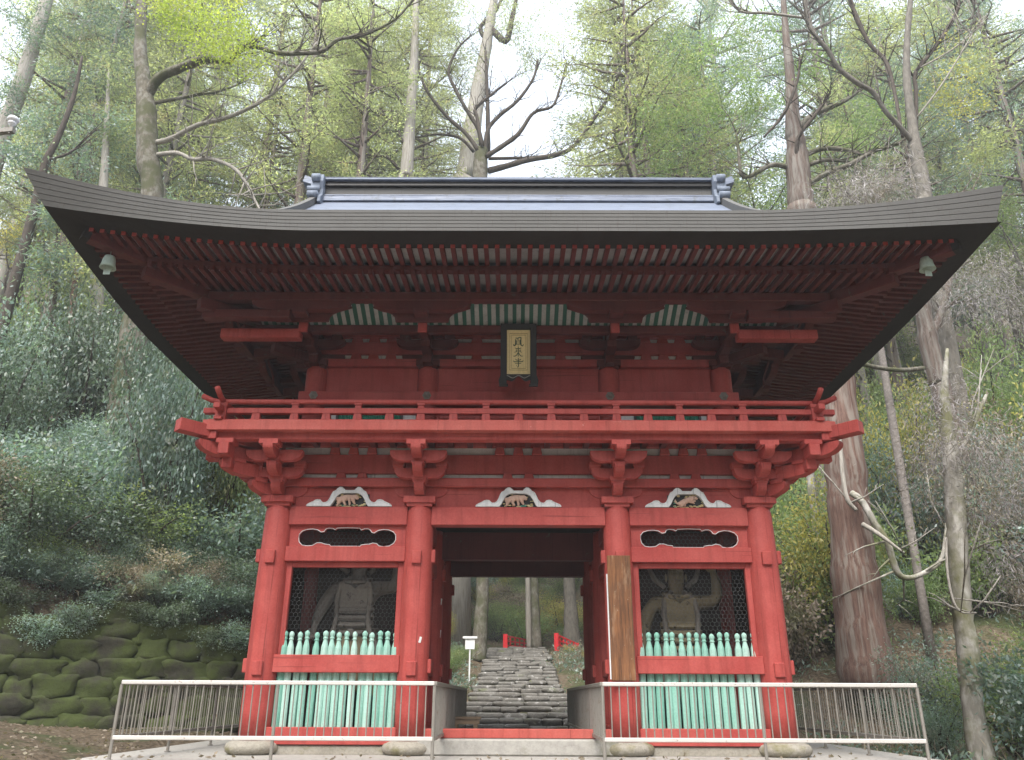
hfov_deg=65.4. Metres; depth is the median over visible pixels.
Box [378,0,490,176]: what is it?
cedar tree
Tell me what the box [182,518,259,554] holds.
shrub
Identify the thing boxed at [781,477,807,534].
young tree
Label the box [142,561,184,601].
shrub
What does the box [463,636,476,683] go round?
white sign
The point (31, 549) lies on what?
shrub
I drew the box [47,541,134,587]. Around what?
shrub
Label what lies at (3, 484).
shrub
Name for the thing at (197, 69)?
cedar tree
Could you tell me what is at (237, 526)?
shrub
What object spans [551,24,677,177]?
cedar tree
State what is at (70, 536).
shrub
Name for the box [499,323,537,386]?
name board
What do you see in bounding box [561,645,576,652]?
shrub
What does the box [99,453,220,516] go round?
shrub
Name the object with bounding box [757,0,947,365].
cedar tree
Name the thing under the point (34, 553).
shrub
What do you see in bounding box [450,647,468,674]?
shrub
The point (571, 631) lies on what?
forest tree
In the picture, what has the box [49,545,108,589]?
shrub
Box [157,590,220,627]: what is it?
shrub
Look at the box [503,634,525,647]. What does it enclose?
red railing
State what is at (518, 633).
shrub
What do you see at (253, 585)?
shrub
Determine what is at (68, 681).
boulder wall
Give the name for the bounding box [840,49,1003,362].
cedar tree
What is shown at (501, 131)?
sky
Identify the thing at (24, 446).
shrub
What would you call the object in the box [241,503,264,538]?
shrub
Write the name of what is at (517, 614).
shrub
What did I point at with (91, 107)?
cedar tree
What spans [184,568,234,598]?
shrub
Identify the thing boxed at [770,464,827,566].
young tree
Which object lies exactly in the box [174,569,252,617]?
shrub
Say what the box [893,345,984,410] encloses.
young tree
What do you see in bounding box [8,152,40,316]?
broadleaf tree
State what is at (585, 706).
metal fence
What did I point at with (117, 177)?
cedar tree
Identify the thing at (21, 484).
shrub
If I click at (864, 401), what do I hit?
young tree
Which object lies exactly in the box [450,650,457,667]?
shrub
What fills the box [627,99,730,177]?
cedar tree
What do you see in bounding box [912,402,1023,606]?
young tree
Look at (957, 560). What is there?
mottled tree
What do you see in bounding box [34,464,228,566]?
shrub
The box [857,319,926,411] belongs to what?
young tree
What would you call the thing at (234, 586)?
shrub
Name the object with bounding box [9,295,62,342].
young tree
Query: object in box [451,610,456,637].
shrub
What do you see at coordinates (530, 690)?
stone stairway
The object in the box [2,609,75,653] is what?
shrub
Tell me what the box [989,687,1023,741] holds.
shrub
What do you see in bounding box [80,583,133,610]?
shrub
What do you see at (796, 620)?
shrub
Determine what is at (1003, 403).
young tree
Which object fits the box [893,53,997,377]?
cedar tree
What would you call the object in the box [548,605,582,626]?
shrub
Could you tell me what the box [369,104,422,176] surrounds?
cedar tree
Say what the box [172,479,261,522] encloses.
shrub
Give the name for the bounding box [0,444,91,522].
shrub
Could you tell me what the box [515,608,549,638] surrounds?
shrub
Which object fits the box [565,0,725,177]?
cedar tree
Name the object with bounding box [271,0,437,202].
cedar tree
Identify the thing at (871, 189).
tree
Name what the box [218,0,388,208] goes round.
cedar tree
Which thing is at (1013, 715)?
shrub
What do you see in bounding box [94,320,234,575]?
young tree
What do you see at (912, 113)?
bare tree
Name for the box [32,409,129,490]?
shrub
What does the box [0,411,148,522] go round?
shrub
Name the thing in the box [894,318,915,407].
forest tree
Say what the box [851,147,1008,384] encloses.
broadleaf tree
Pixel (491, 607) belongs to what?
shrub
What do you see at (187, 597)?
shrub
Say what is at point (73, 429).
shrub
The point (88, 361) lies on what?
young tree
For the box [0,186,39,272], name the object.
broadleaf tree
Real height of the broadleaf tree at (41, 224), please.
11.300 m
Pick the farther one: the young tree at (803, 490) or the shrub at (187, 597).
the young tree at (803, 490)
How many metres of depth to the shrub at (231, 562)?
19.59 m
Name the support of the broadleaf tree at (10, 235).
on the ground at (56, 743)
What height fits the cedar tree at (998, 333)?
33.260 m
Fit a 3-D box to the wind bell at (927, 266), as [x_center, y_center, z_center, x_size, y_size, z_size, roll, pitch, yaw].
[6.085,-1.716,11.706,0.230,0.430,0.230,0,-22,0]
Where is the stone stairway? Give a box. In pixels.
[461,646,572,728]
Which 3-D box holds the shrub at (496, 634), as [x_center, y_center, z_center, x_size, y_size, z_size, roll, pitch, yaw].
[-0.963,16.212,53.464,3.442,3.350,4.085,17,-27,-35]
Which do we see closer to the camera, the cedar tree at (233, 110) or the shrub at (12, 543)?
the shrub at (12, 543)
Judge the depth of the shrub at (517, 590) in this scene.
59.41 m
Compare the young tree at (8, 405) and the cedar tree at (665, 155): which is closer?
the young tree at (8, 405)
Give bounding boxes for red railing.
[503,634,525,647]
[554,633,578,650]
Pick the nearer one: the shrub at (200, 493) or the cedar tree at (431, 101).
the shrub at (200, 493)
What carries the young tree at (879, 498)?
on the ground at (56, 743)
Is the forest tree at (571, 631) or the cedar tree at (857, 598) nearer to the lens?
the cedar tree at (857, 598)
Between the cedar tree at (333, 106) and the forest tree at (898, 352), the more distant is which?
the cedar tree at (333, 106)
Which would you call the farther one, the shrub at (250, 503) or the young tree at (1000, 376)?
the young tree at (1000, 376)
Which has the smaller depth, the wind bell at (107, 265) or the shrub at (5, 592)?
the wind bell at (107, 265)
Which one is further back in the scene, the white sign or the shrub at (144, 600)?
the white sign
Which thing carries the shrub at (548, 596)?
on the ground at (56, 743)
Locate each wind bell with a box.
[99,251,115,273]
[919,256,935,275]
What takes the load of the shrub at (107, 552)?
on the ground at (56, 743)
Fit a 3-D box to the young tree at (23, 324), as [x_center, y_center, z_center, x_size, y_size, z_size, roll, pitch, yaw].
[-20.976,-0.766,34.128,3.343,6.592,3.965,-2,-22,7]
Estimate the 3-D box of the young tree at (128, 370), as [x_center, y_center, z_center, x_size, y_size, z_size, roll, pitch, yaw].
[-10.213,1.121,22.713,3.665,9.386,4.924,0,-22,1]
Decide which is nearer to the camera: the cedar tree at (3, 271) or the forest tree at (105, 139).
the forest tree at (105, 139)
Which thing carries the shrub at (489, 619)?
on the ground at (56, 743)
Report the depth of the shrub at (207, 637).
18.33 m
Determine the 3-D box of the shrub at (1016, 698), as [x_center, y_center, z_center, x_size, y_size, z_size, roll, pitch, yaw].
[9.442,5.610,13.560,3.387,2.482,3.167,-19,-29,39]
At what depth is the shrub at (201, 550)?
19.91 m
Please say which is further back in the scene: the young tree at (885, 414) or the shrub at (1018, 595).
the young tree at (885, 414)
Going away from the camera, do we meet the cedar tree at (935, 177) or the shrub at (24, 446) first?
the shrub at (24, 446)
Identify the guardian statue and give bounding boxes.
[305,542,397,726]
[641,569,721,728]
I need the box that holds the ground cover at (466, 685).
[0,371,1023,759]
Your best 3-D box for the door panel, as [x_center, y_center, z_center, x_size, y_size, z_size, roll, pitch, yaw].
[0.105,0.766,13.312,2.820,0.655,0.090,0,-22,0]
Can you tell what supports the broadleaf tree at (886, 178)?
on the ground at (56, 743)
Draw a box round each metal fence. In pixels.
[107,680,466,759]
[567,682,930,759]
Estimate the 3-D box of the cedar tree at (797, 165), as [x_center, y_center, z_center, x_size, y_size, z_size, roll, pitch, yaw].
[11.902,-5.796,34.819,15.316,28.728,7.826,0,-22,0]
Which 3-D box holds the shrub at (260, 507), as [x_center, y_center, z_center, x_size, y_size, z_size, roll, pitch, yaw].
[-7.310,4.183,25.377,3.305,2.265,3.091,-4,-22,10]
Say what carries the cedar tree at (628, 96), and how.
on the ground at (56, 743)
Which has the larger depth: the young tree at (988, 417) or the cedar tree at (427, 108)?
the cedar tree at (427, 108)
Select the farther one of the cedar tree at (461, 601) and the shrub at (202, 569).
the cedar tree at (461, 601)
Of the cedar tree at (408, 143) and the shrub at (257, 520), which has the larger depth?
the cedar tree at (408, 143)
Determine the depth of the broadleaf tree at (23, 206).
47.28 m
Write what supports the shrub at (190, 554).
on the ground at (56, 743)
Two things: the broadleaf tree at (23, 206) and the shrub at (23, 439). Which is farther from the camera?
the broadleaf tree at (23, 206)
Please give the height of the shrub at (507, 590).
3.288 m
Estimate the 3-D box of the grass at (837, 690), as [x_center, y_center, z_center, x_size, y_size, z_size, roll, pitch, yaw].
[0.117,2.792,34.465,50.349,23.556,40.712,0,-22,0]
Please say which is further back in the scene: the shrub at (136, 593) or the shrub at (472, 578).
the shrub at (472, 578)
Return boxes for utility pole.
[0,115,19,134]
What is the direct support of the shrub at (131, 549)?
on the ground at (56, 743)
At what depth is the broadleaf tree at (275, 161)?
47.61 m
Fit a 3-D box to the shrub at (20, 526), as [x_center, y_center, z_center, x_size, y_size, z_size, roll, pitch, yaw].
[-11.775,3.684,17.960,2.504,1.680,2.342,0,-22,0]
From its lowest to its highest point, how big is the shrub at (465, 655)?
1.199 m
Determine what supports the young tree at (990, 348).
on the ground at (56, 743)
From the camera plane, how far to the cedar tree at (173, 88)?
62.30 m
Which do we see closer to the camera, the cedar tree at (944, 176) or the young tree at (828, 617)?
the young tree at (828, 617)
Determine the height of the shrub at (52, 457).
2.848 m
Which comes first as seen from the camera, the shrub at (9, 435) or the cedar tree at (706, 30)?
the shrub at (9, 435)
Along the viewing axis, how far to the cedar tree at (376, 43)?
88.09 m
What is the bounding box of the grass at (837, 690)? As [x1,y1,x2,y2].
[41,402,1021,759]
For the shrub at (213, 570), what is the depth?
19.10 m
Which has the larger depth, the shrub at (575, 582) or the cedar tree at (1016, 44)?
the shrub at (575, 582)
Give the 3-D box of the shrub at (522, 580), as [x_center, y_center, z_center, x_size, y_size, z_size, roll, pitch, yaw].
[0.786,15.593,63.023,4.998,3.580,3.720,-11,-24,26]
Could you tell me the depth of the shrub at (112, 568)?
18.14 m
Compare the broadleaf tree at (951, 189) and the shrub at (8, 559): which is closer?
the shrub at (8, 559)
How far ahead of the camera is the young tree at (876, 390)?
33.53 m
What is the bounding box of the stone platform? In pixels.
[71,740,937,759]
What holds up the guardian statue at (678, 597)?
in the temple gate
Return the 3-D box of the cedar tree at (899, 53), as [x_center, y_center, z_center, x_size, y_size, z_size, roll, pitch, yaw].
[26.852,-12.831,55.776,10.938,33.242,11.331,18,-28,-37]
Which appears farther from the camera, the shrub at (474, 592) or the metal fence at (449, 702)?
the shrub at (474, 592)
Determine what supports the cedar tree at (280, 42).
on the ground at (56, 743)
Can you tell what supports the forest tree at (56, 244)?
on the ground at (56, 743)
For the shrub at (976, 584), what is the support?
on the ground at (56, 743)
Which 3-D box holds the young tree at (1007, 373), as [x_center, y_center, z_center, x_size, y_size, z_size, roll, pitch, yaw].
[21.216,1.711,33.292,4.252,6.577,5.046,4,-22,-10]
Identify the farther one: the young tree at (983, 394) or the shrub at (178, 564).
the young tree at (983, 394)
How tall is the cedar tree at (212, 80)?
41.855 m
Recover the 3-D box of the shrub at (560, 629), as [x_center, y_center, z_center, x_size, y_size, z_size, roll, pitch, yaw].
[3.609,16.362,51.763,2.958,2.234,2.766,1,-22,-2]
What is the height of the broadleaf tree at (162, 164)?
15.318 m
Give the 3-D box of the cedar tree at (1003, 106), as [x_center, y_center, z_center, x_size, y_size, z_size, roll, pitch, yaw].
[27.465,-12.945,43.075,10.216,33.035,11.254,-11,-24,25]
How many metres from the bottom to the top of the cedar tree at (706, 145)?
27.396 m
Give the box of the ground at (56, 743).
[0,239,1023,759]
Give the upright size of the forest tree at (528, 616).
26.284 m
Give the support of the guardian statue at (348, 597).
in the temple gate
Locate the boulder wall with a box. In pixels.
[0,597,249,732]
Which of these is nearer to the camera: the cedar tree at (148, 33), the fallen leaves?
the fallen leaves
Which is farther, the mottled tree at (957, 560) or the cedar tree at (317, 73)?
the cedar tree at (317, 73)
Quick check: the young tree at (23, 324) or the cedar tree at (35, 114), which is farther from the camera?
the cedar tree at (35, 114)
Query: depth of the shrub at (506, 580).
62.86 m
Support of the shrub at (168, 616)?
on the ground at (56, 743)
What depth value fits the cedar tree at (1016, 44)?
52.08 m
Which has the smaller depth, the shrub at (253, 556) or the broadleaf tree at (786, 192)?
the shrub at (253, 556)
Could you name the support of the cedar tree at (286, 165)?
on the ground at (56, 743)
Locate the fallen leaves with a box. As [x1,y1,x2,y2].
[0,697,1014,759]
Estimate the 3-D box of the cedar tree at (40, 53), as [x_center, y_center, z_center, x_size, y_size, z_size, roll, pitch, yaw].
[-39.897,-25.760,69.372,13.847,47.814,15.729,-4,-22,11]
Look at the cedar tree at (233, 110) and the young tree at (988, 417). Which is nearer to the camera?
the young tree at (988, 417)
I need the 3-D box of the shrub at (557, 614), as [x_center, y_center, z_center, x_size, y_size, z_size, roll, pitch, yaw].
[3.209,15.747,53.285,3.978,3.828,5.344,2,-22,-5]
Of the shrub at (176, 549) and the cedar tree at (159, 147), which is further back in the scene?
the cedar tree at (159, 147)
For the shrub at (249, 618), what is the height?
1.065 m
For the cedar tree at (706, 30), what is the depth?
57.37 m
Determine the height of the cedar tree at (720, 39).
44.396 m
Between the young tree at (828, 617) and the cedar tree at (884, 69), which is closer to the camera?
the young tree at (828, 617)
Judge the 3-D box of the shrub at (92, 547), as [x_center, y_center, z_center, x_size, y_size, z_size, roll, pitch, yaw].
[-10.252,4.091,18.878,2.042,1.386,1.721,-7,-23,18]
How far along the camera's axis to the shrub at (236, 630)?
18.46 m
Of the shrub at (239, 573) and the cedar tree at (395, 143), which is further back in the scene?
the cedar tree at (395, 143)
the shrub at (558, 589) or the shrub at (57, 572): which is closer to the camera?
the shrub at (57, 572)
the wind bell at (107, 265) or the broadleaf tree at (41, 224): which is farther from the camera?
the broadleaf tree at (41, 224)
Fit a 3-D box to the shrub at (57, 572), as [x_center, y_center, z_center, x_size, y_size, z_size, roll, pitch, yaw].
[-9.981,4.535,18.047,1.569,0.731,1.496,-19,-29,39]
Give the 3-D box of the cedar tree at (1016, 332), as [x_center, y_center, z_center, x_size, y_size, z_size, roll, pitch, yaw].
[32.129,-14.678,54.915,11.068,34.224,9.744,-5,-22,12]
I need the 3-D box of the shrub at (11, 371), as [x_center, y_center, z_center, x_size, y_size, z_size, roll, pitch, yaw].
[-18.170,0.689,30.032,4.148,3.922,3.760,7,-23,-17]
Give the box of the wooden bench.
[455,716,480,728]
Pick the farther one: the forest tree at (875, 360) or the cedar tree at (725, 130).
the cedar tree at (725, 130)
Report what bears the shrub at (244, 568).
on the ground at (56, 743)
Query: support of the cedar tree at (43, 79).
on the ground at (56, 743)
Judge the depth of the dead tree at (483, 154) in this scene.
46.88 m
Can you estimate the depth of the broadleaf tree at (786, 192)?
43.57 m
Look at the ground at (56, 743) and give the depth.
20.24 m
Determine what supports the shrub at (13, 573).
on the ground at (56, 743)
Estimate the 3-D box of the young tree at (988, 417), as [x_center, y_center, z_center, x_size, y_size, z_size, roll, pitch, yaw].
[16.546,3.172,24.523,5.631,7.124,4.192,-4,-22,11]
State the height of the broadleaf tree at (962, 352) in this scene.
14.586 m
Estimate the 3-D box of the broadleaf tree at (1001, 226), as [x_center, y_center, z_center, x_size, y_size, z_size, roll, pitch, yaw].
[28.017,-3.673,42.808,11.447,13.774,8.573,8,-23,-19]
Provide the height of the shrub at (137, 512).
3.419 m
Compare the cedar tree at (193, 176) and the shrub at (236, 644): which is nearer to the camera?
the shrub at (236, 644)
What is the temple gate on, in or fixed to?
on the stone platform
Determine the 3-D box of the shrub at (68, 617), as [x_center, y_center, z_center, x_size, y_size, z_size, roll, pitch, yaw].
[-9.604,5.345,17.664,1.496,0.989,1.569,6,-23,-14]
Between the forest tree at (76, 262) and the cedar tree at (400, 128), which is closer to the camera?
the forest tree at (76, 262)
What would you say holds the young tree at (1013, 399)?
on the ground at (56, 743)
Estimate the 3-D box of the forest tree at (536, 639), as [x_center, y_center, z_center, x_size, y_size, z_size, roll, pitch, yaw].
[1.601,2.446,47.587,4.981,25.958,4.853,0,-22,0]
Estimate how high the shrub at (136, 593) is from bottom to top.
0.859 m
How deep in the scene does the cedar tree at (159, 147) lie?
49.57 m
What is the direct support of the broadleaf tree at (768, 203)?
on the ground at (56, 743)
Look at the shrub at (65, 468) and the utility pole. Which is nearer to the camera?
the utility pole
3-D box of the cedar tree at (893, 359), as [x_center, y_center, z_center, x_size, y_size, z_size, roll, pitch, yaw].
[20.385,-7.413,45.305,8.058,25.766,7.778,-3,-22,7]
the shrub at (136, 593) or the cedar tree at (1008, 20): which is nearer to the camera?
the shrub at (136, 593)
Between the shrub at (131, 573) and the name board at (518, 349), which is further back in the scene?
the shrub at (131, 573)
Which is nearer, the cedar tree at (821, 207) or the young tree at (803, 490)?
the young tree at (803, 490)
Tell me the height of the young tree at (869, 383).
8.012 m
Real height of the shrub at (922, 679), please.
2.752 m
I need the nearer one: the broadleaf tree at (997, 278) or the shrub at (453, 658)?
the shrub at (453, 658)
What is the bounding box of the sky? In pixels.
[0,0,1023,237]
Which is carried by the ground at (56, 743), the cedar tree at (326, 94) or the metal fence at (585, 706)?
the cedar tree at (326, 94)
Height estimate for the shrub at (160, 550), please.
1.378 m
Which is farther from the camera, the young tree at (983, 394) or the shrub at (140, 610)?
the young tree at (983, 394)
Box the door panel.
[437,407,599,419]
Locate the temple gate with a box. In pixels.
[23,167,1002,757]
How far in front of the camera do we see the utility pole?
12.10 m
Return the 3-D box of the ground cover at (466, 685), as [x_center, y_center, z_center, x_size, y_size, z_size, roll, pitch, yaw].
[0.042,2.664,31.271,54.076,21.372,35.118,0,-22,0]
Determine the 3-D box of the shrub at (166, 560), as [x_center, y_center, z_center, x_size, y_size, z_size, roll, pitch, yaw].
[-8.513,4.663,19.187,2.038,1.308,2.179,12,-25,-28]
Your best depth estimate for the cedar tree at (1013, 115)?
47.04 m
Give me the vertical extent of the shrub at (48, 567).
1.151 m
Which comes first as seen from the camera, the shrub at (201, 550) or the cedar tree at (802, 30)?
the shrub at (201, 550)
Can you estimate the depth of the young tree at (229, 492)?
21.97 m
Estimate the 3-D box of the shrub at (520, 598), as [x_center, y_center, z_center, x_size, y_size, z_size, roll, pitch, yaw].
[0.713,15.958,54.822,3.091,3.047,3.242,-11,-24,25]
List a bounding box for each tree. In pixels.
[0,0,101,308]
[0,0,131,257]
[0,0,134,317]
[0,0,152,316]
[0,0,157,179]
[0,0,188,330]
[0,56,135,351]
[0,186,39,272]
[0,212,72,310]
[0,265,151,449]
[0,294,45,364]
[0,296,69,465]
[1,1,119,283]
[5,228,120,353]
[7,177,97,409]
[7,177,110,285]
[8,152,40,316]
[8,250,179,442]
[8,295,58,350]
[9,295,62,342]
[11,0,188,294]
[12,33,157,278]
[13,196,42,239]
[20,202,113,422]
[46,38,135,413]
[61,0,263,321]
[79,87,135,304]
[81,299,207,502]
[93,0,217,168]
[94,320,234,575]
[95,3,222,361]
[100,0,422,449]
[101,110,294,208]
[102,289,114,335]
[109,0,237,192]
[112,0,262,203]
[128,68,254,204]
[130,0,295,205]
[138,176,207,416]
[175,0,342,207]
[181,4,259,184]
[183,381,263,535]
[200,90,376,207]
[202,53,327,208]
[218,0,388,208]
[250,0,397,206]
[270,0,401,208]
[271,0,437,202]
[278,0,365,201]
[282,0,463,176]
[290,0,420,175]
[290,43,436,196]
[290,57,390,176]
[326,0,484,176]
[345,53,439,176]
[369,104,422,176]
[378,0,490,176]
[378,48,459,176]
[379,0,635,647]
[390,8,641,661]
[398,88,461,176]
[525,578,531,647]
[530,0,760,205]
[530,578,542,647]
[531,0,679,177]
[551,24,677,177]
[563,578,580,649]
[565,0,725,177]
[601,0,948,529]
[611,42,764,208]
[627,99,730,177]
[635,0,786,209]
[638,9,783,206]
[663,0,809,209]
[663,33,762,196]
[670,64,758,205]
[697,127,829,209]
[714,0,1023,591]
[726,0,922,440]
[746,148,877,209]
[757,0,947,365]
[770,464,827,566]
[770,481,926,663]
[772,469,889,642]
[778,118,914,442]
[780,92,899,332]
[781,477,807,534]
[787,474,822,519]
[797,124,954,665]
[798,53,969,414]
[802,422,977,583]
[804,5,963,372]
[804,72,914,381]
[806,473,829,620]
[816,363,946,688]
[818,156,999,249]
[824,0,1023,345]
[830,168,894,444]
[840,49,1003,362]
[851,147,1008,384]
[853,259,1023,759]
[854,5,918,177]
[855,359,878,433]
[856,338,996,443]
[856,341,993,589]
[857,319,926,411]
[857,381,928,475]
[859,371,1013,519]
[863,394,1022,587]
[884,7,1023,384]
[887,0,1023,366]
[890,79,1023,386]
[891,0,1023,318]
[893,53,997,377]
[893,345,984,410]
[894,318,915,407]
[898,397,1023,612]
[900,291,1023,456]
[905,371,1022,433]
[910,0,1023,257]
[910,0,1023,281]
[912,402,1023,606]
[915,161,1023,613]
[949,289,1007,340]
[954,27,1023,281]
[956,373,1023,524]
[957,160,1023,306]
[957,343,966,371]
[964,66,1023,328]
[965,343,1023,403]
[965,357,1023,396]
[967,349,1023,470]
[970,242,1023,322]
[997,361,1023,477]
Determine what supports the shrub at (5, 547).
on the ground at (56, 743)
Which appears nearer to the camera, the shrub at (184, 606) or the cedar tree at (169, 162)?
the shrub at (184, 606)
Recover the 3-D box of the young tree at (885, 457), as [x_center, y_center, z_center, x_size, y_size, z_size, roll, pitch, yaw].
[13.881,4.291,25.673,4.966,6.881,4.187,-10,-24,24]
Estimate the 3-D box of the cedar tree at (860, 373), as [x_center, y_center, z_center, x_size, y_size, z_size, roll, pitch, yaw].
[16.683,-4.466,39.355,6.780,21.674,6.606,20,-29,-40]
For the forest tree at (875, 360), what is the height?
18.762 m
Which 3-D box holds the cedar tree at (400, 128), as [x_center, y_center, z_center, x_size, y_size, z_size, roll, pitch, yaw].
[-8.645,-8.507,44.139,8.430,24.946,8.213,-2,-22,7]
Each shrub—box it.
[0,343,44,428]
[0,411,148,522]
[0,416,64,471]
[0,417,74,489]
[0,437,43,550]
[0,442,145,578]
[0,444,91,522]
[0,462,44,517]
[0,507,52,561]
[0,514,67,576]
[0,521,29,570]
[0,545,23,577]
[0,570,64,610]
[1,424,52,463]
[1,550,49,584]
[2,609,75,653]
[3,401,127,455]
[3,535,63,567]
[7,517,97,577]
[7,551,76,588]
[8,408,167,513]
[10,534,66,579]
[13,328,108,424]
[22,543,83,591]
[23,460,213,568]
[23,539,123,584]
[26,430,106,473]
[31,442,109,501]
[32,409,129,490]
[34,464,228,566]
[34,520,94,547]
[34,561,113,595]
[41,474,175,564]
[41,597,109,638]
[47,522,121,556]
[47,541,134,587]
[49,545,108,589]
[56,547,111,599]
[61,543,140,600]
[79,537,141,559]
[79,551,163,598]
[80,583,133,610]
[83,526,159,566]
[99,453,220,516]
[100,552,157,591]
[106,598,178,625]
[117,575,176,601]
[118,461,236,525]
[120,572,171,602]
[122,527,204,568]
[123,570,188,606]
[126,537,191,565]
[137,544,201,590]
[140,479,263,562]
[141,550,204,585]
[141,595,207,635]
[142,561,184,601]
[148,538,216,571]
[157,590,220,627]
[164,532,245,570]
[166,488,266,565]
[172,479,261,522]
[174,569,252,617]
[176,585,227,615]
[177,554,250,594]
[180,543,258,608]
[181,555,233,582]
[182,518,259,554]
[183,614,249,657]
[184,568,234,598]
[193,533,228,558]
[204,476,266,525]
[207,552,258,585]
[211,615,250,655]
[214,583,253,622]
[215,571,253,609]
[220,549,257,599]
[220,632,249,652]
[223,582,255,620]
[230,536,261,563]
[238,579,255,620]
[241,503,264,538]
[246,492,266,523]
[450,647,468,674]
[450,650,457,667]
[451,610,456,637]
[452,642,480,663]
[471,577,493,590]
[471,577,498,594]
[471,582,498,601]
[471,595,523,641]
[471,601,504,615]
[471,611,502,632]
[490,598,525,638]
[494,577,546,591]
[495,608,562,647]
[496,578,521,592]
[498,582,546,607]
[500,588,545,618]
[509,582,524,600]
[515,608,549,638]
[517,582,558,601]
[524,595,555,617]
[539,578,563,600]
[539,590,582,639]
[546,618,583,644]
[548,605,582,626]
[553,578,582,590]
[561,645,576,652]
[776,526,904,616]
[779,549,834,670]
[857,687,965,759]
[867,627,992,743]
[878,526,910,581]
[882,559,933,619]
[885,552,951,628]
[911,613,1023,759]
[919,518,1023,617]
[945,633,1023,759]
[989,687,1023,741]
[994,692,1022,739]
[996,564,1023,619]
[1003,518,1023,571]
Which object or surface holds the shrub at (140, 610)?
on the ground at (56, 743)
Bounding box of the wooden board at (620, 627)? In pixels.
[606,555,635,680]
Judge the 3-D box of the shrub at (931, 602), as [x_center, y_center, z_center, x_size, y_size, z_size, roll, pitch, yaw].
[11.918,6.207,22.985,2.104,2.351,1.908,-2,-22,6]
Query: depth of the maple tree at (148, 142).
28.40 m
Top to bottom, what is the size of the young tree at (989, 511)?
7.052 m
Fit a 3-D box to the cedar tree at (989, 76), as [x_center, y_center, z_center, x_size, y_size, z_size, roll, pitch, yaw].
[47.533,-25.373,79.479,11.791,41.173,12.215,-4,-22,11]
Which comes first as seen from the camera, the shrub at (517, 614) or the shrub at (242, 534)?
the shrub at (242, 534)
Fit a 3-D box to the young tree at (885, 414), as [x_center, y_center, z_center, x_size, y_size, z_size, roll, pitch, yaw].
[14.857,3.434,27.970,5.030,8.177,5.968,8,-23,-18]
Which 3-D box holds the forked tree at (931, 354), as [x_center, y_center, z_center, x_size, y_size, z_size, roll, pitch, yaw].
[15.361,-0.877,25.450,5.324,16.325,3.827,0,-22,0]
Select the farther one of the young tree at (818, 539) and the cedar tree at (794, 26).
the cedar tree at (794, 26)
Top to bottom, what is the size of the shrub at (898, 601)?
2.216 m
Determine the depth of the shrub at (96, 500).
19.03 m
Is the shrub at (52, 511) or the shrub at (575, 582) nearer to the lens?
the shrub at (52, 511)
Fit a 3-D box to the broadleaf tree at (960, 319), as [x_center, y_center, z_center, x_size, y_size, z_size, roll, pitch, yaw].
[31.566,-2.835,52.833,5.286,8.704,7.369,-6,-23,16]
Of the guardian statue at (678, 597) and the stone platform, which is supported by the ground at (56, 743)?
the stone platform
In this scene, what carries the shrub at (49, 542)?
on the ground at (56, 743)
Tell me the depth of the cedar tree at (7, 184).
51.40 m
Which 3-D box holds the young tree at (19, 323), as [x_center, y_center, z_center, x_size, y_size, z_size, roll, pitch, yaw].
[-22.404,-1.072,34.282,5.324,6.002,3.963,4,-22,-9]
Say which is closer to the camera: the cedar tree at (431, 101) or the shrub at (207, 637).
the shrub at (207, 637)
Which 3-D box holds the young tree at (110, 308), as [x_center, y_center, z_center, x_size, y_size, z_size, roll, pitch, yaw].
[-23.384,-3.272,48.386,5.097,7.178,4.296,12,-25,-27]
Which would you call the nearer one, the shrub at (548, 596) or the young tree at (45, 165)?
the young tree at (45, 165)
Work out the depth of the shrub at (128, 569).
18.25 m
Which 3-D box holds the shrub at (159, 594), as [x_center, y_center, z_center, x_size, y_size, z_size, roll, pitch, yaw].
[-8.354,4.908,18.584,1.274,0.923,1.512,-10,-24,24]
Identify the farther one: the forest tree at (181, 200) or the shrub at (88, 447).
the forest tree at (181, 200)
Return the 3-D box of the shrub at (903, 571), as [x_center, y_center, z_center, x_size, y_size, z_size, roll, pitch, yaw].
[9.776,6.274,25.396,4.402,3.106,4.117,8,-23,-19]
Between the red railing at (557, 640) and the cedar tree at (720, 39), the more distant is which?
the cedar tree at (720, 39)
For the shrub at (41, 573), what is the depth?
17.63 m
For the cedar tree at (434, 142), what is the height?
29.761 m
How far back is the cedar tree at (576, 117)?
65.63 m
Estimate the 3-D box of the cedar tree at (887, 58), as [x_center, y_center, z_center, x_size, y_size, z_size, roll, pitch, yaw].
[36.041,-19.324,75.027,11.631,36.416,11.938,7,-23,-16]
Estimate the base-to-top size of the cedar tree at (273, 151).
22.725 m
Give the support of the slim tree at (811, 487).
on the ground at (56, 743)
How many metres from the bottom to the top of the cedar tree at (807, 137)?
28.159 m
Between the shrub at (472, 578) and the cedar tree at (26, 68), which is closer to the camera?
the cedar tree at (26, 68)
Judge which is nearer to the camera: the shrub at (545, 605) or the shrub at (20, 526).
the shrub at (20, 526)
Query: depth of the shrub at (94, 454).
20.78 m
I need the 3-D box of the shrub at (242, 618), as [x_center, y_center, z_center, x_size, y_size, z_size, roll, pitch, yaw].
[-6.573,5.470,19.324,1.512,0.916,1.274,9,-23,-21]
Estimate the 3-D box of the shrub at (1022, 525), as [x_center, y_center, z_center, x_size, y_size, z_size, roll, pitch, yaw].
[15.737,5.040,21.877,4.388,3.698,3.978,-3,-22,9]
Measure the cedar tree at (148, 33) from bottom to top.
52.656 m
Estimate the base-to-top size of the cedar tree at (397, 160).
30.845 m
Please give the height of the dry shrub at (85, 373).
5.695 m
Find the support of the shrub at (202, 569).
on the ground at (56, 743)
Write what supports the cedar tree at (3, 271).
on the ground at (56, 743)
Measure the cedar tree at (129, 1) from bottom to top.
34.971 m
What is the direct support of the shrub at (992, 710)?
on the ground at (56, 743)
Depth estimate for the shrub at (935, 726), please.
16.04 m

